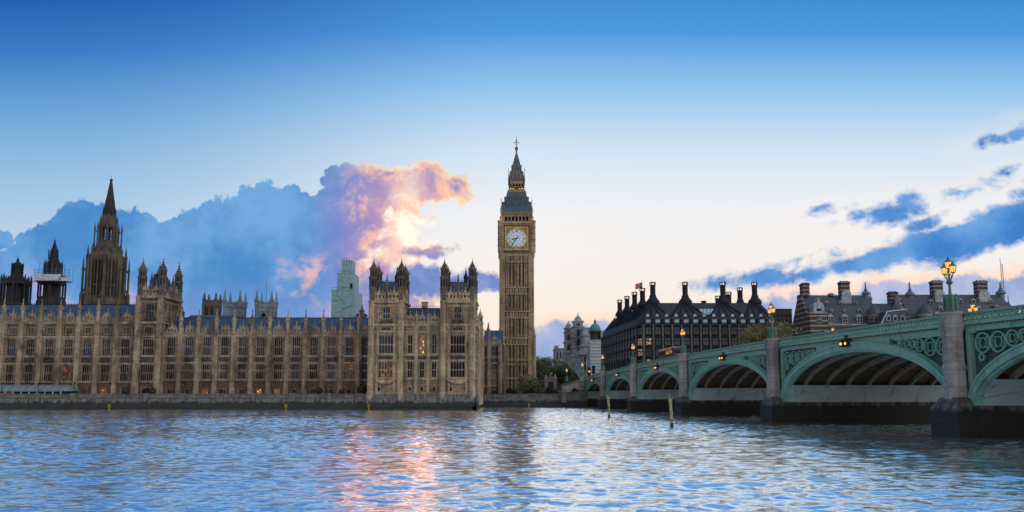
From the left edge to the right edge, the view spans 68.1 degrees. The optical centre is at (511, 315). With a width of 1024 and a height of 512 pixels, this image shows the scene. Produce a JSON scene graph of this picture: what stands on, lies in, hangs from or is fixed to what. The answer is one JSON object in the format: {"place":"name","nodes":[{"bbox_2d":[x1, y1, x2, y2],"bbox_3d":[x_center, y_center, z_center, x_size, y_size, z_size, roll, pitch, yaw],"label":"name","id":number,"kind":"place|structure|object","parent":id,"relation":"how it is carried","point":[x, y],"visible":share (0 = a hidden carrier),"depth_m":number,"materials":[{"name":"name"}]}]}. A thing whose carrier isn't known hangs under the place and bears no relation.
{"place":"outdoors","nodes":[
{"label":"outdoors","id":0,"kind":"place"},
{"bbox_2d":[0,385,78,393],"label":"terrace tent","id":1,"kind":"object","parent":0,"point":[33,389],"visible":0.84,"depth_m":201.66,"materials":[{"name":"fabric"}]},
{"bbox_2d":[79,176,129,303],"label":"spire tower","id":2,"kind":"structure","parent":0,"point":[105,270],"depth_m":309.97,"materials":[{"name":"stone"}]},
{"bbox_2d":[93,259,96,294],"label":"louvre window","id":3,"kind":"structure","parent":2,"relation":"in","point":[95,274],"depth_m":306.97,"materials":[{"name":"black glass"}]},
{"bbox_2d":[97,260,100,294],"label":"louvre window","id":4,"kind":"structure","parent":2,"relation":"in","point":[99,260],"depth_m":306.97,"materials":[{"name":"black glass"}]},
{"bbox_2d":[107,260,110,294],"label":"louvre window","id":5,"kind":"structure","parent":2,"relation":"in","point":[109,267],"depth_m":308.33,"materials":[{"name":"black glass"}]},
{"bbox_2d":[111,261,114,295],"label":"louvre window","id":6,"kind":"structure","parent":2,"relation":"in","point":[113,265],"depth_m":309.38,"materials":[{"name":"black glass"}]},
{"bbox_2d":[187,315,238,317],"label":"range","id":7,"kind":"structure","parent":0,"point":[211,316],"depth_m":259.70,"materials":[{"name":"stone"}]},
{"bbox_2d":[331,257,367,317],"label":"wrapped tower","id":8,"kind":"structure","parent":0,"point":[347,297],"depth_m":302.72,"materials":[{"name":"white fabric"}]},
{"bbox_2d":[357,384,366,393],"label":"potted shrub","id":9,"kind":"object","parent":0,"point":[362,389],"visible":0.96,"depth_m":205.13,"materials":[{"name":"green plant"}]},
{"bbox_2d":[484,325,504,393],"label":"palace link range","id":10,"kind":"structure","parent":0,"point":[494,356],"depth_m":251.57,"materials":[{"name":"stone"}]},
{"bbox_2d":[491,370,497,384],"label":"window","id":11,"kind":"structure","parent":10,"relation":"in","point":[493,372],"depth_m":251.43,"materials":[{"name":"glass"}]},
{"bbox_2d":[491,346,497,355],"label":"window","id":12,"kind":"structure","parent":10,"relation":"in","point":[493,348],"depth_m":252.39,"materials":[{"name":"glass"}]},
{"bbox_2d":[0,407,1023,511],"bbox_3d":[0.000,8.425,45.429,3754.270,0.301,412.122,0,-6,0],"label":"river","id":13,"kind":"structure","parent":0,"point":[539,459],"depth_m":41.04,"materials":[{"name":"blue liquid"}]},
{"bbox_2d":[0,0,1023,375],"label":"sky","id":14,"kind":"structure","parent":0,"point":[780,146],"materials":[{"name":"blue"}]},
{"bbox_2d":[489,389,547,393],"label":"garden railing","id":15,"kind":"object","parent":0,"point":[527,391],"visible":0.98,"depth_m":239.52,"materials":[{"name":"metal"}]},
{"bbox_2d":[553,314,603,376],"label":"baroque building","id":16,"kind":"structure","parent":0,"point":[578,337],"depth_m":515.38,"materials":[{"name":"grey stone"}]},
{"bbox_2d":[600,282,777,370],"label":"office building","id":17,"kind":"structure","parent":0,"point":[650,327],"depth_m":304.89,"materials":[{"name":"brown metal"}]},
{"bbox_2d":[730,315,780,345],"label":"street tree","id":18,"kind":"object","parent":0,"point":[747,334],"visible":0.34,"depth_m":239.25,"materials":[{"name":"green plant"}]},
{"bbox_2d":[754,321,801,340],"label":"street tree","id":19,"kind":"object","parent":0,"point":[779,326],"visible":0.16,"depth_m":235.14,"materials":[{"name":"green plant"}]},
{"bbox_2d":[772,309,792,337],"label":"brown block","id":20,"kind":"structure","parent":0,"point":[781,315],"depth_m":346.83,"materials":[{"name":"brick"}]},
{"bbox_2d":[792,281,880,339],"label":"brick building","id":21,"kind":"structure","parent":0,"point":[844,308],"depth_m":295.42,"materials":[{"name":"grey brick"}]},
{"bbox_2d":[873,291,898,312],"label":"connecting wing","id":22,"kind":"structure","parent":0,"point":[888,306],"depth_m":311.82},
{"bbox_2d":[875,309,906,329],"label":"mansard house","id":23,"kind":"structure","parent":0,"point":[893,316],"depth_m":282.73,"materials":[{"name":"grey stone"}]},
{"bbox_2d":[893,280,1014,323],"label":"brick building","id":24,"kind":"structure","parent":0,"point":[925,306],"depth_m":298.05,"materials":[{"name":"grey brick"}]},
{"label":"riverbed","id":25,"kind":"structure","parent":0,"visible":0},
{"bbox_2d":[0,393,364,409],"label":"river wall","id":26,"kind":"structure","parent":25,"relation":"on","point":[185,401],"depth_m":198.27,"materials":[{"name":"stone"}]},
{"bbox_2d":[482,394,561,406],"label":"river wall","id":27,"kind":"structure","parent":25,"relation":"on","point":[521,400],"depth_m":237.83,"materials":[{"name":"stone"}]},
{"bbox_2d":[559,379,587,406],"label":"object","id":28,"kind":"structure","parent":25,"relation":"on","point":[573,394],"depth_m":237.00,"materials":[{"name":"stone"}]},
{"bbox_2d":[668,394,673,427],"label":"mooring pile","id":29,"kind":"object","parent":25,"relation":"on","point":[671,412],"visible":0.64,"depth_m":86.69,"materials":[{"name":"beige wood"}]},
{"bbox_2d":[557,304,1023,438],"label":"arch bridge","id":30,"kind":"structure","parent":25,"relation":"on","point":[957,374],"depth_m":100.00,"materials":[{"name":"metal"}]},
{"bbox_2d":[631,344,635,363],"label":"street lamp","id":31,"kind":"object","parent":30,"relation":"on","point":[633,359],"visible":1,"depth_m":177.89,"materials":[{"name":"green metal"}]},
{"bbox_2d":[658,347,679,358],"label":"double decker bus","id":32,"kind":"object","parent":30,"relation":"on","point":[668,352],"visible":0.27,"depth_m":167.64,"materials":[{"name":"beige paint"}]},
{"bbox_2d":[680,327,686,353],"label":"street lamp","id":33,"kind":"object","parent":30,"relation":"on","point":[683,346],"visible":1,"depth_m":141.36,"materials":[{"name":"green metal"}]},
{"bbox_2d":[767,303,776,337],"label":"street lamp","id":34,"kind":"object","parent":30,"relation":"on","point":[771,331],"visible":0.98,"depth_m":103.43,"materials":[{"name":"green metal"}]},
{"bbox_2d":[940,257,958,311],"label":"street lamp","id":35,"kind":"object","parent":30,"relation":"on","point":[950,302],"visible":1,"depth_m":67.23,"materials":[{"name":"green metal"}]},
{"bbox_2d":[967,301,977,311],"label":"street lamp","id":36,"kind":"object","parent":30,"relation":"on","point":[972,307],"visible":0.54,"depth_m":106.68,"materials":[{"name":"yellow glass"}]},
{"label":"ground","id":37,"kind":"structure","parent":0,"visible":0},
{"bbox_2d":[0,299,134,393],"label":"palace central block","id":38,"kind":"structure","parent":37,"relation":"on","point":[87,348],"depth_m":212.13,"materials":[{"name":"stone"}]},
{"bbox_2d":[4,364,14,380],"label":"window","id":39,"kind":"structure","parent":38,"relation":"in","point":[9,369],"depth_m":211.70,"materials":[{"name":"glass"}]},
{"bbox_2d":[5,338,16,355],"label":"window","id":40,"kind":"structure","parent":38,"relation":"in","point":[11,342],"depth_m":212.43,"materials":[{"name":"glass"}]},
{"bbox_2d":[23,364,33,380],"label":"window","id":41,"kind":"structure","parent":38,"relation":"in","point":[28,369],"depth_m":211.75,"materials":[{"name":"glass"}]},
{"bbox_2d":[24,338,35,355],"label":"window","id":42,"kind":"structure","parent":38,"relation":"in","point":[30,342],"depth_m":212.43,"materials":[{"name":"glass"}]},
{"bbox_2d":[43,364,52,380],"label":"window","id":43,"kind":"structure","parent":38,"relation":"in","point":[47,369],"depth_m":211.75,"materials":[{"name":"glass"}]},
{"bbox_2d":[43,338,54,355],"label":"window","id":44,"kind":"structure","parent":38,"relation":"in","point":[49,342],"depth_m":212.43,"materials":[{"name":"glass"}]},
{"bbox_2d":[62,364,71,380],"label":"window","id":45,"kind":"structure","parent":38,"relation":"in","point":[66,370],"depth_m":211.75,"materials":[{"name":"glass"}]},
{"bbox_2d":[62,338,73,355],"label":"window","id":46,"kind":"structure","parent":38,"relation":"in","point":[68,342],"depth_m":212.43,"materials":[{"name":"glass"}]},
{"bbox_2d":[81,364,90,380],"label":"window","id":47,"kind":"structure","parent":38,"relation":"in","point":[85,371],"depth_m":211.75,"materials":[{"name":"glass"}]},
{"bbox_2d":[81,338,92,355],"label":"window","id":48,"kind":"structure","parent":38,"relation":"in","point":[87,342],"depth_m":212.43,"materials":[{"name":"glass"}]},
{"bbox_2d":[84,327,91,334],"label":"window","id":49,"kind":"structure","parent":38,"relation":"in","point":[88,330],"depth_m":212.97,"materials":[{"name":"stone"}]},
{"bbox_2d":[100,364,109,380],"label":"window","id":50,"kind":"structure","parent":38,"relation":"in","point":[104,372],"depth_m":211.75,"materials":[{"name":"glass"}]},
{"bbox_2d":[100,338,111,355],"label":"window","id":51,"kind":"structure","parent":38,"relation":"in","point":[106,342],"depth_m":212.43,"materials":[{"name":"glass"}]},
{"bbox_2d":[119,364,128,380],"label":"window","id":52,"kind":"structure","parent":38,"relation":"in","point":[123,374],"depth_m":211.75,"materials":[{"name":"glass"}]},
{"bbox_2d":[120,338,130,355],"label":"window","id":53,"kind":"structure","parent":38,"relation":"in","point":[125,342],"depth_m":212.43,"materials":[{"name":"glass"}]},
{"bbox_2d":[130,258,183,393],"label":"square tower","id":54,"kind":"structure","parent":37,"relation":"on","point":[158,299],"depth_m":211.41,"materials":[{"name":"stone"}]},
{"bbox_2d":[139,364,153,380],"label":"window","id":55,"kind":"structure","parent":54,"relation":"in","point":[146,371],"depth_m":210.41,"materials":[{"name":"glass"}]},
{"bbox_2d":[141,338,154,355],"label":"window","id":56,"kind":"structure","parent":54,"relation":"in","point":[147,343],"depth_m":211.03,"materials":[{"name":"glass"}]},
{"bbox_2d":[144,326,153,333],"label":"window","id":57,"kind":"structure","parent":54,"relation":"in","point":[147,329],"depth_m":211.55,"materials":[{"name":"stone"}]},
{"bbox_2d":[144,302,154,317],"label":"window","id":58,"kind":"structure","parent":54,"relation":"in","point":[149,306],"depth_m":212.17,"materials":[{"name":"glass"}]},
{"bbox_2d":[202,292,221,314],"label":"church tower","id":59,"kind":"structure","parent":37,"relation":"on","point":[210,307],"depth_m":433.07,"materials":[{"name":"stone"}]},
{"bbox_2d":[222,289,247,317],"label":"church tower","id":60,"kind":"structure","parent":37,"relation":"on","point":[230,306],"depth_m":523.72,"materials":[{"name":"stone"}]},
{"bbox_2d":[160,309,367,393],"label":"palace wing","id":61,"kind":"structure","parent":37,"relation":"on","point":[268,355],"depth_m":211.81,"materials":[{"name":"beige stone"}]},
{"bbox_2d":[165,363,174,378],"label":"window","id":62,"kind":"structure","parent":61,"relation":"in","point":[169,366],"depth_m":211.75,"materials":[{"name":"glass"}]},
{"bbox_2d":[166,337,176,354],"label":"window","id":63,"kind":"structure","parent":61,"relation":"in","point":[171,341],"depth_m":212.48,"materials":[{"name":"glass"}]},
{"bbox_2d":[183,363,192,378],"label":"window","id":64,"kind":"structure","parent":61,"relation":"in","point":[187,366],"depth_m":211.75,"materials":[{"name":"glass"}]},
{"bbox_2d":[184,337,193,354],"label":"window","id":65,"kind":"structure","parent":61,"relation":"in","point":[189,341],"depth_m":212.48,"materials":[{"name":"glass"}]},
{"bbox_2d":[201,363,210,378],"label":"window","id":66,"kind":"structure","parent":61,"relation":"in","point":[205,366],"depth_m":211.75,"materials":[{"name":"glass"}]},
{"bbox_2d":[202,337,211,354],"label":"window","id":67,"kind":"structure","parent":61,"relation":"in","point":[206,350],"depth_m":212.48,"materials":[{"name":"glass"}]},
{"bbox_2d":[219,363,228,378],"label":"window","id":68,"kind":"structure","parent":61,"relation":"in","point":[223,366],"depth_m":211.78,"materials":[{"name":"glass"}]},
{"bbox_2d":[220,337,229,354],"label":"window","id":69,"kind":"structure","parent":61,"relation":"in","point":[224,348],"depth_m":212.53,"materials":[{"name":"glass"}]},
{"bbox_2d":[237,363,246,378],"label":"window","id":70,"kind":"structure","parent":61,"relation":"in","point":[241,366],"depth_m":211.75,"materials":[{"name":"glass"}]},
{"bbox_2d":[238,337,247,354],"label":"window","id":71,"kind":"structure","parent":61,"relation":"in","point":[242,344],"depth_m":212.53,"materials":[{"name":"glass"}]},
{"bbox_2d":[255,363,264,378],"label":"window","id":72,"kind":"structure","parent":61,"relation":"in","point":[259,366],"depth_m":211.75,"materials":[{"name":"glass"}]},
{"bbox_2d":[256,337,265,354],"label":"window","id":73,"kind":"structure","parent":61,"relation":"in","point":[260,341],"depth_m":212.48,"materials":[{"name":"glass"}]},
{"bbox_2d":[273,363,282,378],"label":"window","id":74,"kind":"structure","parent":61,"relation":"in","point":[277,366],"depth_m":211.70,"materials":[{"name":"glass"}]},
{"bbox_2d":[273,337,283,354],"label":"window","id":75,"kind":"structure","parent":61,"relation":"in","point":[278,341],"depth_m":212.48,"materials":[{"name":"glass"}]},
{"bbox_2d":[290,363,300,378],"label":"window","id":76,"kind":"structure","parent":61,"relation":"in","point":[294,366],"depth_m":211.70,"materials":[{"name":"glass"}]},
{"bbox_2d":[291,337,300,354],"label":"window","id":77,"kind":"structure","parent":61,"relation":"in","point":[296,341],"depth_m":212.48,"materials":[{"name":"glass"}]},
{"bbox_2d":[308,363,317,378],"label":"window","id":78,"kind":"structure","parent":61,"relation":"in","point":[312,366],"depth_m":211.70,"materials":[{"name":"glass"}]},
{"bbox_2d":[309,337,318,354],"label":"window","id":79,"kind":"structure","parent":61,"relation":"in","point":[313,340],"depth_m":212.53,"materials":[{"name":"glass"}]},
{"bbox_2d":[326,363,335,378],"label":"window","id":80,"kind":"structure","parent":61,"relation":"in","point":[330,366],"depth_m":211.75,"materials":[{"name":"glass"}]},
{"bbox_2d":[327,337,336,354],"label":"window","id":81,"kind":"structure","parent":61,"relation":"in","point":[331,350],"depth_m":212.53,"materials":[{"name":"glass"}]},
{"bbox_2d":[345,363,353,378],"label":"window","id":82,"kind":"structure","parent":61,"relation":"in","point":[348,374],"depth_m":211.75,"materials":[{"name":"glass"}]},
{"bbox_2d":[345,337,354,354],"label":"window","id":83,"kind":"structure","parent":61,"relation":"in","point":[349,345],"depth_m":212.53,"materials":[{"name":"glass"}]},
{"bbox_2d":[360,363,366,378],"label":"window","id":84,"kind":"structure","parent":61,"relation":"in","point":[364,373],"depth_m":211.75,"materials":[{"name":"glass"}]},
{"bbox_2d":[361,337,367,354],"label":"window","id":85,"kind":"structure","parent":61,"relation":"in","point":[365,339],"depth_m":212.58,"materials":[{"name":"glass"}]},
{"bbox_2d":[254,292,278,317],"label":"church tower","id":86,"kind":"structure","parent":37,"relation":"on","point":[262,308],"depth_m":523.47,"materials":[{"name":"stone"}]},
{"bbox_2d":[364,259,483,409],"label":"riverside pavilion","id":87,"kind":"structure","parent":37,"relation":"on","point":[424,357],"depth_m":200.48,"materials":[{"name":"stone"}]},
{"bbox_2d":[378,361,392,377],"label":"window","id":88,"kind":"structure","parent":87,"relation":"in","point":[385,368],"depth_m":199.85,"materials":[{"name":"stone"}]},
{"bbox_2d":[378,334,392,353],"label":"window","id":89,"kind":"structure","parent":87,"relation":"in","point":[385,340],"depth_m":200.63,"materials":[{"name":"glass"}]},
{"bbox_2d":[382,306,390,318],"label":"window","id":90,"kind":"structure","parent":87,"relation":"in","point":[386,310],"depth_m":201.47,"materials":[{"name":"glass"}]},
{"bbox_2d":[406,361,412,377],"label":"window","id":91,"kind":"structure","parent":87,"relation":"in","point":[409,363],"depth_m":200.73,"materials":[{"name":"glass"}]},
{"bbox_2d":[407,333,413,353],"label":"window","id":92,"kind":"structure","parent":87,"relation":"in","point":[410,335],"depth_m":201.42,"materials":[{"name":"glass"}]},
{"bbox_2d":[418,361,424,377],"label":"window","id":93,"kind":"structure","parent":87,"relation":"in","point":[421,363],"depth_m":200.73,"materials":[{"name":"glass"}]},
{"bbox_2d":[419,333,425,353],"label":"window","id":94,"kind":"structure","parent":87,"relation":"in","point":[422,335],"depth_m":201.42,"materials":[{"name":"glass"}]},
{"bbox_2d":[431,361,436,377],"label":"window","id":95,"kind":"structure","parent":87,"relation":"in","point":[433,363],"depth_m":200.71,"materials":[{"name":"glass"}]},
{"bbox_2d":[431,333,437,353],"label":"window","id":96,"kind":"structure","parent":87,"relation":"in","point":[434,335],"depth_m":201.42,"materials":[{"name":"glass"}]},
{"bbox_2d":[450,361,464,377],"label":"window","id":97,"kind":"structure","parent":87,"relation":"in","point":[457,368],"depth_m":199.85,"materials":[{"name":"glass"}]},
{"bbox_2d":[450,334,464,353],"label":"window","id":98,"kind":"structure","parent":87,"relation":"in","point":[457,341],"depth_m":200.61,"materials":[{"name":"glass"}]},
{"bbox_2d":[453,306,462,318],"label":"window","id":99,"kind":"structure","parent":87,"relation":"in","point":[457,310],"depth_m":201.47,"materials":[{"name":"glass"}]},
{"bbox_2d":[497,136,535,393],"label":"clock tower","id":100,"kind":"structure","parent":37,"relation":"on","point":[516,233],"depth_m":278.14,"materials":[{"name":"stone"}]},
{"bbox_2d":[514,374,542,393],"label":"garden bush","id":101,"kind":"object","parent":37,"relation":"on","point":[523,384],"visible":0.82,"depth_m":259.27,"materials":[{"name":"green plant"}]},
{"bbox_2d":[506,386,558,393],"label":"hedge","id":102,"kind":"object","parent":37,"relation":"on","point":[532,390],"visible":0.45,"depth_m":246.82,"materials":[{"name":"green plant"}]},
{"bbox_2d":[536,355,557,384],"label":"plane tree","id":103,"kind":"object","parent":37,"relation":"on","point":[539,364],"visible":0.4,"depth_m":316.31,"materials":[{"name":"green plant"}]},
{"bbox_2d":[542,374,560,393],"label":"stone gateway","id":104,"kind":"object","parent":37,"relation":"on","point":[551,381],"visible":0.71,"depth_m":260.52,"materials":[{"name":"stone"}]},
{"bbox_2d":[538,358,575,383],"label":"plane tree","id":105,"kind":"object","parent":37,"relation":"on","point":[548,365],"visible":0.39,"depth_m":303.50,"materials":[{"name":"green plant"}]},
{"bbox_2d":[541,369,578,389],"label":"tree belt","id":106,"kind":"object","parent":37,"relation":"on","point":[576,377],"visible":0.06,"depth_m":368.28,"materials":[{"name":"green plant"}]},
{"bbox_2d":[551,365,574,384],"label":"plane tree","id":107,"kind":"object","parent":37,"relation":"on","point":[560,374],"visible":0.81,"depth_m":289.91,"materials":[{"name":"green plant"}]},
{"bbox_2d":[590,340,600,374],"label":"wrapped scaffold","id":108,"kind":"object","parent":37,"relation":"on","point":[595,353],"visible":0.54,"depth_m":462.00,"materials":[{"name":"white fabric"}]},
{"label":"rear range","id":109,"kind":"object","parent":37,"relation":"on","visible":0},
{"bbox_2d":[0,258,32,303],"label":"lantern tower","id":110,"kind":"structure","parent":109,"relation":"on","point":[15,290],"depth_m":268.80,"materials":[{"name":"stone"}]},
{"bbox_2d":[36,240,66,303],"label":"lantern tower","id":111,"kind":"structure","parent":109,"relation":"on","point":[51,294],"depth_m":268.89,"materials":[{"name":"stone"}]},
{"bbox_2d":[34,262,72,282],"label":"scaffold platform","id":112,"kind":"structure","parent":111,"relation":"attached to","point":[42,276],"depth_m":265.15,"materials":[{"name":"metal"}]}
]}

